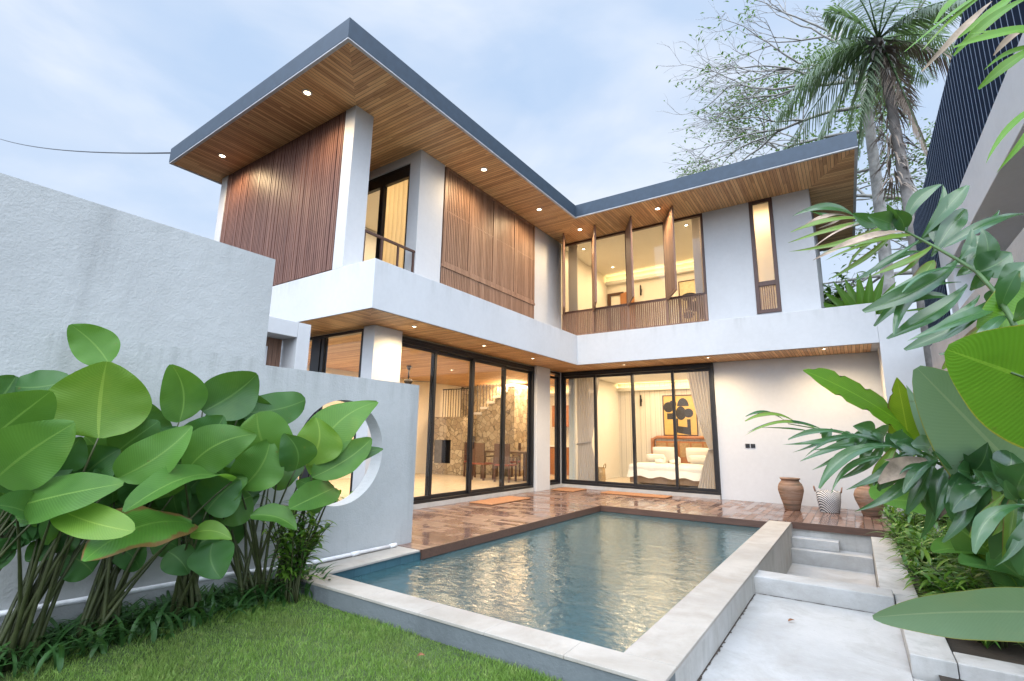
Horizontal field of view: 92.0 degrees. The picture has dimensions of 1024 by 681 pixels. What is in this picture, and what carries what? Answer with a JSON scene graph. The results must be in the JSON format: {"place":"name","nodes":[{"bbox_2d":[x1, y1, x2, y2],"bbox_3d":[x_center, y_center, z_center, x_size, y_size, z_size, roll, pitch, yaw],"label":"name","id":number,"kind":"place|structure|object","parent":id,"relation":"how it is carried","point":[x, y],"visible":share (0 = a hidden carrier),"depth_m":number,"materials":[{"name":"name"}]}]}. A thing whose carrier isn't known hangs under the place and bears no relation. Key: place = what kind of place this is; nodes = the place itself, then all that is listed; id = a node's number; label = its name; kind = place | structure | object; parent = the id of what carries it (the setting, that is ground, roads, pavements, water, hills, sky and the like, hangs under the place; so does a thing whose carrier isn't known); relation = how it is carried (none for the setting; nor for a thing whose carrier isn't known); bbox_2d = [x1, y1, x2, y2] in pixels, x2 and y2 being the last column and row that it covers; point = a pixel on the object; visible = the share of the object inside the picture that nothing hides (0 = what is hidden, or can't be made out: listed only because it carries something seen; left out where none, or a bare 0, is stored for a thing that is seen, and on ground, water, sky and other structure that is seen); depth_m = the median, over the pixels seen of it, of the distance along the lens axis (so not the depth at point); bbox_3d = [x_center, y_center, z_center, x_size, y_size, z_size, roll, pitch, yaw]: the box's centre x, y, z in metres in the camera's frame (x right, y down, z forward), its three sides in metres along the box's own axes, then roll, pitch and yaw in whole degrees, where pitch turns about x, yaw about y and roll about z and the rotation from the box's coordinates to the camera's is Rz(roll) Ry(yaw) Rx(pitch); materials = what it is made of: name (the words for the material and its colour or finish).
{"place":"outdoors","nodes":[
{"label":"outdoors","id":0,"kind":"place"},
{"bbox_2d":[0,593,561,680],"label":"lawn","id":1,"kind":"structure","parent":0,"point":[428,643],"depth_m":3.19,"materials":[{"name":"plant"}]},
{"bbox_2d":[0,323,120,570],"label":"paddle leaf plant","id":2,"kind":"object","parent":1,"relation":"on","point":[40,445],"visible":0.77,"depth_m":2.71,"materials":[{"name":"green plant"}]},
{"bbox_2d":[0,361,192,670],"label":"paddle leaf plant","id":3,"kind":"object","parent":1,"relation":"on","point":[105,407],"visible":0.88,"depth_m":2.99,"materials":[{"name":"green plant"}]},
{"bbox_2d":[76,364,236,647],"bbox_3d":[-2.304,1.031,3.201,1.076,1.841,0.987,-7,-13,34],"label":"paddle leaf plant","id":4,"kind":"object","parent":1,"relation":"on","point":[183,394],"visible":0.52,"depth_m":3.24,"materials":[{"name":"green plant"}]},
{"bbox_2d":[0,562,341,678],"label":"ground cover","id":5,"kind":"object","parent":1,"relation":"on","point":[58,642],"visible":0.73,"depth_m":3.34,"materials":[{"name":"green plant"}]},
{"bbox_2d":[150,371,305,621],"bbox_3d":[-2.290,1.146,3.801,0.849,1.845,1.053,1,-11,0],"label":"paddle leaf plant","id":6,"kind":"object","parent":1,"relation":"on","point":[202,550],"visible":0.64,"depth_m":3.61,"materials":[{"name":"green plant"}]},
{"bbox_2d":[205,395,342,600],"bbox_3d":[-1.982,1.271,4.016,0.988,1.693,0.794,0,-11,4],"label":"paddle leaf plant","id":7,"kind":"object","parent":1,"relation":"on","point":[276,454],"visible":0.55,"depth_m":3.98,"materials":[{"name":"green plant"}]},
{"bbox_2d":[256,495,336,603],"bbox_3d":[-1.858,1.760,4.210,0.654,0.876,0.672,-7,-13,34],"label":"leafy shrub","id":8,"kind":"object","parent":1,"relation":"on","point":[291,566],"visible":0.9,"depth_m":4.16,"materials":[{"name":"green plant"}]},
{"bbox_2d":[273,400,382,589],"bbox_3d":[-1.672,1.330,4.257,0.754,1.671,0.921,-7,-13,34],"label":"paddle leaf plant","id":9,"kind":"object","parent":1,"relation":"on","point":[317,491],"visible":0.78,"depth_m":4.32,"materials":[{"name":"green plant"}]},
{"bbox_2d":[264,316,310,369],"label":"gate house","id":10,"kind":"structure","parent":0,"point":[287,343],"depth_m":6.38,"materials":[{"name":"white paint"}]},
{"bbox_2d":[266,337,281,366],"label":"door","id":11,"kind":"structure","parent":10,"relation":"in","point":[274,345],"depth_m":6.39,"materials":[{"name":"brown wood"}]},
{"bbox_2d":[332,552,420,578],"bbox_3d":[1.165,3.171,6.048,2.890,1.325,6.030,-7,-13,34],"label":"pool basin","id":12,"kind":"object","parent":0,"point":[358,571],"depth_m":5.03,"materials":[{"name":"tile"}]},
{"bbox_2d":[349,511,759,652],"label":"pool water","id":13,"kind":"structure","parent":12,"relation":"in","point":[622,582],"depth_m":5.00,"materials":[{"name":"blue liquid"}]},
{"bbox_2d":[0,0,960,313],"label":"sky","id":14,"kind":"structure","parent":0,"point":[575,90],"materials":[{"name":"blue"}]},
{"bbox_2d":[607,292,634,328],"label":"room door","id":15,"kind":"structure","parent":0,"point":[623,299],"depth_m":16.37,"materials":[{"name":"brown wood"}]},
{"bbox_2d":[701,593,912,680],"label":"path","id":16,"kind":"structure","parent":0,"point":[766,640],"depth_m":3.61,"materials":[{"name":"concrete"}]},
{"bbox_2d":[697,594,871,680],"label":"dirt line","id":17,"kind":"object","parent":16,"relation":"on","point":[709,663],"visible":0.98,"depth_m":3.81,"materials":[{"name":"grey concrete"}]},
{"bbox_2d":[897,545,964,680],"bbox_3d":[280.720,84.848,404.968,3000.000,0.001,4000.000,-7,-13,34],"label":"ground","id":18,"kind":"structure","parent":0,"point":[943,678],"depth_m":3.13,"materials":[{"name":"soil"}]},
{"bbox_2d":[0,173,418,633],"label":"boundary wall","id":19,"kind":"structure","parent":18,"relation":"on","point":[157,298],"depth_m":3.94,"materials":[{"name":"paint"}]},
{"bbox_2d":[300,582,675,680],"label":"pool wall","id":20,"kind":"structure","parent":18,"relation":"on","point":[507,653],"depth_m":3.29,"materials":[{"name":"grey concrete"}]},
{"bbox_2d":[169,17,946,530],"bbox_3d":[1.085,0.179,10.970,12.614,7.176,12.148,-7,-13,34],"label":"villa","id":21,"kind":"object","parent":18,"relation":"on","point":[301,177],"visible":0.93,"depth_m":10.17,"materials":[{"name":"white paint"}]},
{"bbox_2d":[1,139,169,153],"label":"cable","id":22,"kind":"object","parent":21,"relation":"attached to","point":[103,152],"visible":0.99,"depth_m":11.88,"materials":[{"name":"metal"}]},
{"bbox_2d":[302,89,311,95],"bbox_3d":[-3.193,-3.861,7.714,0.156,0.015,0.156,-7,-13,34],"label":"downlight","id":23,"kind":"object","parent":21,"relation":"attached to","point":[305,92],"visible":1,"depth_m":7.71,"materials":[{"name":"white"}]},
{"bbox_2d":[299,329,363,493],"bbox_3d":[-4.449,1.453,9.223,4.910,2.868,0.100,-7,-13,34],"label":"window","id":24,"kind":"structure","parent":21,"relation":"in","point":[319,347],"depth_m":8.63,"materials":[{"name":"black metal"}]},
{"bbox_2d":[368,164,410,268],"bbox_3d":[-2.902,-1.973,9.820,2.456,2.555,0.090,-7,-13,34],"label":"window","id":25,"kind":"structure","parent":21,"relation":"in","point":[381,183],"depth_m":9.61,"materials":[{"name":"black metal"}]},
{"bbox_2d":[382,180,407,267],"bbox_3d":[-2.206,-2.089,9.756,1.140,2.740,0.070,-7,-13,34],"label":"curtain","id":26,"kind":"object","parent":21,"relation":"hanging from","point":[395,216],"visible":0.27,"depth_m":9.89,"materials":[{"name":"beige fabric"}]},
{"bbox_2d":[404,366,429,383],"bbox_3d":[-2.589,0.847,12.285,1.187,0.470,1.159,-7,-13,34],"label":"ceiling fan","id":27,"kind":"object","parent":21,"relation":"hanging from","point":[408,381],"visible":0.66,"depth_m":12.33,"materials":[{"name":"metal"}]},
{"bbox_2d":[402,343,437,500],"bbox_3d":[-1.741,1.433,8.749,0.040,2.705,1.035,-7,-13,34],"label":"sliding door","id":28,"kind":"structure","parent":21,"relation":"in","point":[428,496],"depth_m":9.08,"materials":[{"name":"black metal"}]},
{"bbox_2d":[425,351,471,497],"bbox_3d":[-1.197,1.616,9.639,0.040,2.705,1.220,-7,-13,34],"label":"sliding door","id":29,"kind":"structure","parent":21,"relation":"in","point":[439,353],"depth_m":9.51,"materials":[{"name":"black metal"}]},
{"bbox_2d":[432,417,467,474],"bbox_3d":[-1.982,3.321,15.705,1.400,1.758,0.440,-7,-13,34],"label":"fireplace","id":30,"kind":"object","parent":21,"relation":"on","point":[450,436],"visible":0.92,"depth_m":15.46,"materials":[{"name":"stone"}]},
{"bbox_2d":[463,442,475,476],"bbox_3d":[-1.109,3.537,14.723,0.472,0.990,0.530,-8,-14,38],"label":"dining chair","id":31,"kind":"object","parent":21,"relation":"on","point":[465,458],"visible":0.44,"depth_m":14.67,"materials":[{"name":"brown wood"}]},
{"bbox_2d":[472,443,493,480],"bbox_3d":[-0.811,3.352,13.748,0.530,0.990,0.472,-7,-14,36],"label":"dining chair","id":32,"kind":"object","parent":21,"relation":"on","point":[478,455],"visible":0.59,"depth_m":13.59,"materials":[{"name":"brown wood"}]},
{"bbox_2d":[468,358,505,493],"bbox_3d":[-0.486,1.800,10.528,0.077,2.705,1.200,-7,-13,34],"label":"sliding door","id":33,"kind":"structure","parent":21,"relation":"in","point":[471,443],"depth_m":10.30,"materials":[{"name":"black metal"}]},
{"bbox_2d":[493,443,517,482],"bbox_3d":[-0.177,3.268,13.264,0.530,0.990,0.472,-4,-12,25],"label":"dining chair","id":34,"kind":"object","parent":21,"relation":"on","point":[496,456],"visible":0.83,"depth_m":13.11,"materials":[{"name":"brown wood"}]},
{"bbox_2d":[485,450,526,480],"bbox_3d":[-0.059,3.547,14.116,1.600,0.770,0.800,-7,-13,34],"label":"dining table","id":35,"kind":"object","parent":21,"relation":"on","point":[524,453],"visible":0.27,"depth_m":13.51,"materials":[{"name":"brown wood"}]},
{"bbox_2d":[499,366,529,487],"bbox_3d":[0.083,1.996,11.487,0.040,2.705,1.180,-7,-13,34],"label":"sliding door","id":36,"kind":"structure","parent":21,"relation":"in","point":[508,368],"depth_m":11.61,"materials":[{"name":"black metal"}]},
{"bbox_2d":[510,443,520,476],"bbox_3d":[-0.047,3.613,15.025,0.530,0.990,0.472,-7,-13,34],"label":"dining chair","id":37,"kind":"object","parent":21,"relation":"on","point":[518,455],"visible":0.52,"depth_m":14.99,"materials":[{"name":"brown wood"}]},
{"bbox_2d":[550,376,557,482],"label":"sliding door","id":38,"kind":"structure","parent":21,"relation":"in","point":[552,377],"depth_m":12.93,"materials":[{"name":"black metal"}]},
{"bbox_2d":[550,405,568,474],"bbox_3d":[1.576,3.267,16.336,2.340,2.220,0.620,-7,-13,34],"label":"kitchen counter","id":39,"kind":"object","parent":21,"relation":"on","point":[552,459],"visible":0.07,"depth_m":16.10,"materials":[{"name":"orange wood"}]},
{"bbox_2d":[568,245,577,310],"bbox_3d":[1.681,-1.452,13.595,0.280,2.600,0.070,-7,-13,34],"label":"curtain","id":40,"kind":"object","parent":21,"relation":"hanging from","point":[572,280],"visible":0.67,"depth_m":13.64,"materials":[{"name":"grey fabric"}]},
{"bbox_2d":[563,375,597,483],"bbox_3d":[1.767,2.277,12.854,0.940,2.730,0.040,-7,-13,34],"label":"sliding door","id":41,"kind":"structure","parent":21,"relation":"in","point":[585,376],"depth_m":12.79,"materials":[{"name":"black metal"}]},
{"bbox_2d":[576,377,599,480],"bbox_3d":[2.017,2.305,13.057,0.718,2.830,0.134,-7,-13,34],"label":"curtain","id":42,"kind":"object","parent":21,"relation":"hanging from","point":[585,417],"visible":0.87,"depth_m":13.10,"materials":[{"name":"grey fabric"}]},
{"bbox_2d":[598,464,605,480],"bbox_3d":[2.310,3.491,13.005,0.321,0.531,0.300,-7,-13,34],"label":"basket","id":43,"kind":"object","parent":21,"relation":"on","point":[601,474],"visible":0.39,"depth_m":12.88,"materials":[{"name":"wicker"}]},
{"bbox_2d":[596,373,636,485],"bbox_3d":[2.575,2.198,12.385,1.070,2.730,0.040,-7,-13,34],"label":"sliding door","id":44,"kind":"structure","parent":21,"relation":"in","point":[623,374],"depth_m":12.32,"materials":[{"name":"black metal"}]},
{"bbox_2d":[562,213,706,313],"bbox_3d":[2.926,-1.839,12.479,3.710,1.972,0.090,-7,-13,34],"label":"window","id":45,"kind":"structure","parent":21,"relation":"in","point":[697,215],"depth_m":12.25,"materials":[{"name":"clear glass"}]},
{"bbox_2d":[630,370,678,489],"bbox_3d":[3.362,2.090,11.764,1.060,2.730,0.077,-7,-13,34],"label":"sliding door","id":46,"kind":"structure","parent":21,"relation":"in","point":[676,487],"depth_m":11.72,"materials":[{"name":"black metal"}]},
{"bbox_2d":[627,436,707,485],"bbox_3d":[4.471,3.248,13.532,2.080,1.277,2.100,-7,-13,34],"label":"bed","id":47,"kind":"object","parent":21,"relation":"on","point":[664,473],"visible":0.64,"depth_m":12.90,"materials":[{"name":"fabric"}]},
{"bbox_2d":[646,454,667,462],"bbox_3d":[4.158,3.395,14.212,0.600,0.271,0.294,-7,-13,34],"label":"pillow","id":48,"kind":"object","parent":47,"relation":"on","point":[651,457],"visible":0.69,"depth_m":14.14,"materials":[{"name":"white fabric"}]},
{"bbox_2d":[655,456,665,462],"bbox_3d":[4.067,3.259,13.548,0.305,0.219,0.152,-7,-13,34],"label":"towel","id":49,"kind":"object","parent":47,"relation":"on","point":[660,460],"visible":0.99,"depth_m":13.48,"materials":[{"name":"white fabric"}]},
{"bbox_2d":[653,447,674,461],"bbox_3d":[4.481,3.328,14.471,0.720,0.432,0.271,-7,-13,34],"label":"pillow","id":50,"kind":"object","parent":47,"relation":"on","point":[668,452],"visible":0.57,"depth_m":14.36,"materials":[{"name":"white fabric"}]},
{"bbox_2d":[670,457,680,463],"bbox_3d":[4.398,3.221,13.327,0.305,0.219,0.152,-7,-13,34],"label":"towel","id":51,"kind":"object","parent":47,"relation":"on","point":[673,461],"visible":0.71,"depth_m":13.28,"materials":[{"name":"white fabric"}]},
{"bbox_2d":[688,455,705,464],"bbox_3d":[5.151,3.281,13.548,0.600,0.271,0.294,-7,-13,34],"label":"pillow","id":52,"kind":"object","parent":47,"relation":"on","point":[696,459],"visible":0.63,"depth_m":13.50,"materials":[{"name":"white fabric"}]},
{"bbox_2d":[686,448,708,461],"bbox_3d":[5.275,3.237,13.940,0.720,0.432,0.271,-7,-13,34],"label":"pillow","id":53,"kind":"object","parent":47,"relation":"on","point":[696,451],"visible":0.45,"depth_m":13.89,"materials":[{"name":"white fabric"}]},
{"bbox_2d":[662,395,698,435],"bbox_3d":[4.987,2.218,14.694,1.000,1.200,0.030,-7,-13,34],"label":"painting","id":54,"kind":"object","parent":21,"relation":"attached to","point":[686,419],"visible":0.81,"depth_m":14.67,"materials":[{"name":"yellow paper"}]},
{"bbox_2d":[678,279,703,321],"bbox_3d":[5.549,-1.203,15.133,0.850,1.380,0.030,-7,-13,34],"label":"lamp","id":55,"kind":"object","parent":21,"relation":"attached to","point":[686,287],"visible":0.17,"depth_m":15.28,"materials":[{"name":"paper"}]},
{"bbox_2d":[674,368,717,491],"bbox_3d":[4.163,2.017,11.321,0.910,2.730,0.040,-7,-13,34],"label":"sliding door","id":56,"kind":"structure","parent":21,"relation":"in","point":[706,369],"depth_m":11.14,"materials":[{"name":"black metal"}]},
{"bbox_2d":[691,217,703,319],"bbox_3d":[4.460,-1.770,11.735,0.280,2.600,0.070,-7,-13,34],"label":"curtain","id":57,"kind":"object","parent":21,"relation":"hanging from","point":[697,259],"visible":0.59,"depth_m":11.79,"materials":[{"name":"grey fabric"}]},
{"bbox_2d":[686,371,714,488],"bbox_3d":[4.440,2.028,11.435,0.700,2.830,0.134,-7,-13,34],"label":"curtain","id":58,"kind":"object","parent":21,"relation":"hanging from","point":[699,386],"visible":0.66,"depth_m":11.48,"materials":[{"name":"grey fabric"}]},
{"bbox_2d":[748,197,781,313],"bbox_3d":[5.462,-1.840,10.697,0.464,2.563,0.100,-7,-13,34],"label":"window","id":59,"kind":"structure","parent":21,"relation":"in","point":[764,253],"depth_m":10.68,"materials":[{"name":"clear glass"}]},
{"bbox_2d":[822,271,864,305],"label":"bush","id":60,"kind":"object","parent":21,"relation":"on","point":[836,293],"visible":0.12,"depth_m":12.60,"materials":[{"name":"green plant"}]},
{"bbox_2d":[824,273,925,314],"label":"fan leaf plant","id":61,"kind":"object","parent":21,"relation":"attached to","point":[861,295],"visible":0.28,"depth_m":11.33,"materials":[{"name":"green plant"}]},
{"bbox_2d":[675,525,791,680],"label":"pool side wall","id":62,"kind":"structure","parent":18,"relation":"on","point":[776,559],"depth_m":3.92,"materials":[{"name":"concrete"}]},
{"bbox_2d":[301,520,790,680],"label":"pool coping","id":63,"kind":"object","parent":62,"relation":"on","point":[663,647],"visible":0.95,"depth_m":3.52,"materials":[{"name":"grey concrete"}]},
{"bbox_2d":[0,543,396,616],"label":"ledge","id":64,"kind":"object","parent":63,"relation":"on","point":[3,613],"visible":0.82,"depth_m":3.79,"materials":[{"name":"white concrete"}]},
{"bbox_2d":[656,0,941,294],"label":"bare tree","id":65,"kind":"object","parent":18,"relation":"on","point":[884,251],"visible":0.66,"depth_m":17.74,"materials":[{"name":"grey plant"}]},
{"bbox_2d":[675,20,935,206],"bbox_3d":[11.434,-3.342,20.492,12.370,17.650,7.410,-7,-13,34],"label":"leafy tree","id":66,"kind":"object","parent":18,"relation":"on","point":[770,92],"visible":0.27,"depth_m":20.27,"materials":[{"name":"green plant"}]},
{"bbox_2d":[791,524,897,576],"bbox_3d":[1.991,3.554,7.796,6.790,1.366,7.460,-7,-13,34],"label":"deck base","id":67,"kind":"object","parent":18,"relation":"on","point":[856,543],"visible":0.02,"depth_m":7.43,"materials":[{"name":"concrete"}]},
{"bbox_2d":[398,488,598,551],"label":"deck","id":68,"kind":"structure","parent":67,"relation":"on","point":[438,525],"depth_m":7.96,"materials":[{"name":"brown wood"}]},
{"bbox_2d":[469,496,529,505],"bbox_3d":[-0.214,3.157,9.770,0.530,0.025,1.350,-7,-13,34],"label":"doormat","id":69,"kind":"object","parent":68,"relation":"on","point":[499,500],"visible":1,"depth_m":9.64,"materials":[{"name":"fabric"}]},
{"bbox_2d":[420,505,897,559],"bbox_3d":[2.750,2.928,8.014,8.547,0.102,3.218,4,-11,-13],"label":"deck edge","id":70,"kind":"object","parent":67,"relation":"on","point":[429,552],"visible":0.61,"depth_m":7.63,"materials":[{"name":"brown wood"}]},
{"bbox_2d":[555,487,890,530],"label":"deck far side","id":71,"kind":"structure","parent":67,"relation":"on","point":[757,511],"depth_m":9.12,"materials":[{"name":"brown wood"}]},
{"bbox_2d":[551,487,586,491],"bbox_3d":[1.387,3.621,12.020,0.600,0.025,0.750,-7,-13,34],"label":"doormat","id":72,"kind":"object","parent":71,"relation":"on","point":[567,489],"visible":1,"depth_m":11.90,"materials":[{"name":"fabric"}]},
{"bbox_2d":[601,491,671,498],"bbox_3d":[2.794,3.477,11.167,1.500,0.025,0.500,-7,-13,34],"label":"doormat","id":73,"kind":"object","parent":71,"relation":"on","point":[638,494],"visible":1,"depth_m":11.07,"materials":[{"name":"fabric"}]},
{"bbox_2d":[778,477,803,510],"bbox_3d":[5.239,2.875,9.289,0.430,0.572,0.430,-7,-13,34],"label":"clay jar","id":74,"kind":"object","parent":71,"relation":"on","point":[791,491],"visible":1,"depth_m":9.15,"materials":[{"name":"ceramic"}]},
{"bbox_2d":[813,486,842,512],"bbox_3d":[5.783,2.896,9.031,0.400,0.451,0.418,3,-11,-13],"label":"basket","id":75,"kind":"object","parent":71,"relation":"on","point":[828,501],"visible":0.99,"depth_m":8.89,"materials":[{"name":"white wicker"}]},
{"bbox_2d":[853,484,883,516],"bbox_3d":[6.268,2.783,8.657,0.476,0.545,0.476,-7,-13,34],"label":"clay jar","id":76,"kind":"object","parent":71,"relation":"on","point":[862,497],"visible":0.56,"depth_m":8.55,"materials":[{"name":"ceramic"}]},
{"bbox_2d":[754,535,894,613],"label":"steps","id":77,"kind":"structure","parent":67,"relation":"attached to","point":[828,572],"depth_m":4.91,"materials":[{"name":"concrete"}]},
{"bbox_2d":[756,39,935,301],"bbox_3d":[13.803,-2.801,16.870,12.436,15.280,6.609,-7,-13,34],"label":"leafy tree","id":78,"kind":"object","parent":18,"relation":"on","point":[864,195],"visible":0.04,"depth_m":18.00,"materials":[{"name":"green plant"}]},
{"bbox_2d":[767,0,965,467],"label":"coconut palm","id":79,"kind":"object","parent":18,"relation":"on","point":[886,67],"visible":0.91,"depth_m":13.84,"materials":[{"name":"green plant"}]},
{"bbox_2d":[823,191,916,267],"bbox_3d":[15.700,-0.428,15.140,10.366,10.027,5.713,-3,-12,18],"label":"leafy tree","id":80,"kind":"object","parent":18,"relation":"on","point":[895,241],"visible":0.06,"depth_m":16.23,"materials":[{"name":"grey plant"}]},
{"bbox_2d":[745,410,1023,575],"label":"palm frond plant","id":81,"kind":"object","parent":18,"relation":"on","point":[971,487],"visible":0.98,"depth_m":2.30,"materials":[{"name":"green plant"}]},
{"bbox_2d":[789,184,1023,354],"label":"palm frond plant","id":82,"kind":"object","parent":18,"relation":"on","point":[984,258],"visible":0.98,"depth_m":2.20,"materials":[{"name":"green plant"}]},
{"bbox_2d":[871,537,1023,680],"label":"planter wall","id":83,"kind":"structure","parent":18,"relation":"on","point":[931,657],"depth_m":3.23,"materials":[{"name":"concrete"}]},
{"bbox_2d":[906,532,1023,664],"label":"planter soil","id":84,"kind":"structure","parent":83,"relation":"in","point":[1012,653],"depth_m":3.39,"materials":[{"name":"brown soil"}]},
{"bbox_2d":[803,368,948,516],"bbox_3d":[3.280,1.226,4.091,1.295,2.024,0.884,-7,-13,34],"label":"banana plant","id":85,"kind":"object","parent":84,"relation":"on","point":[897,411],"visible":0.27,"depth_m":4.29,"materials":[{"name":"green plant"}]},
{"bbox_2d":[874,504,915,537],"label":"planter shrub","id":86,"kind":"object","parent":84,"relation":"on","point":[888,508],"visible":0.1,"depth_m":6.75,"materials":[{"name":"green plant"}]},
{"bbox_2d":[870,518,939,559],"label":"planter shrub","id":87,"kind":"object","parent":84,"relation":"on","point":[896,526],"visible":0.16,"depth_m":5.76,"materials":[{"name":"green plant"}]},
{"bbox_2d":[872,507,947,547],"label":"planter shrub","id":88,"kind":"object","parent":84,"relation":"on","point":[903,520],"visible":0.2,"depth_m":6.21,"materials":[{"name":"green plant"}]},
{"bbox_2d":[884,532,956,589],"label":"planter shrub","id":89,"kind":"object","parent":84,"relation":"on","point":[915,548],"visible":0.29,"depth_m":4.79,"materials":[{"name":"green plant"}]},
{"bbox_2d":[891,514,956,559],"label":"planter shrub","id":90,"kind":"object","parent":84,"relation":"on","point":[907,531],"visible":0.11,"depth_m":5.29,"materials":[{"name":"green plant"}]},
{"bbox_2d":[891,547,992,596],"bbox_3d":[3.560,1.998,3.984,0.757,0.475,0.855,8,-13,-31],"label":"planter shrub","id":91,"kind":"object","parent":84,"relation":"on","point":[924,581],"visible":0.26,"depth_m":4.09,"materials":[{"name":"green plant"}]},
{"bbox_2d":[937,516,949,532],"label":"planter shrub","id":92,"kind":"object","parent":84,"relation":"on","point":[942,521],"visible":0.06,"depth_m":6.79,"materials":[{"name":"green plant"}]},
{"bbox_2d":[917,531,994,586],"bbox_3d":[4.082,1.968,4.335,0.837,0.685,0.776,-7,-13,34],"label":"planter shrub","id":93,"kind":"object","parent":84,"relation":"on","point":[947,557],"visible":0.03,"depth_m":4.43,"materials":[{"name":"green plant"}]},
{"bbox_2d":[912,546,1023,648],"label":"planter shrub","id":94,"kind":"object","parent":84,"relation":"on","point":[963,580],"visible":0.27,"depth_m":3.64,"materials":[{"name":"green plant"}]},
{"bbox_2d":[930,519,1023,586],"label":"banana plant","id":95,"kind":"object","parent":84,"relation":"on","point":[959,544],"visible":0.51,"depth_m":3.50,"materials":[{"name":"green plant"}]},
{"bbox_2d":[981,641,1000,648],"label":"strap tuft","id":96,"kind":"object","parent":84,"relation":"on","point":[986,644],"visible":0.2,"depth_m":3.39,"materials":[{"name":"green plant"}]},
{"bbox_2d":[872,281,1023,642],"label":"banana plant","id":97,"kind":"object","parent":18,"relation":"on","point":[970,401],"visible":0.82,"depth_m":1.76,"materials":[{"name":"green plant"}]},
{"bbox_2d":[904,0,1023,171],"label":"palm frond plant","id":98,"kind":"object","parent":18,"relation":"on","point":[974,25],"visible":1,"depth_m":1.45,"materials":[{"name":"green plant"}]},
{"bbox_2d":[930,228,1023,370],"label":"side wall","id":99,"kind":"structure","parent":18,"relation":"on","point":[1015,248],"depth_m":5.34,"materials":[{"name":"paint"}]},
{"bbox_2d":[938,33,1023,312],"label":"neighbour terrace","id":100,"kind":"structure","parent":0,"point":[992,191],"depth_m":5.93,"materials":[{"name":"white paint"}]},
{"bbox_2d":[913,0,1023,344],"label":"slat fence","id":101,"kind":"object","parent":100,"relation":"on","point":[965,107],"visible":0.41,"depth_m":6.83,"materials":[{"name":"metal"}]}
]}

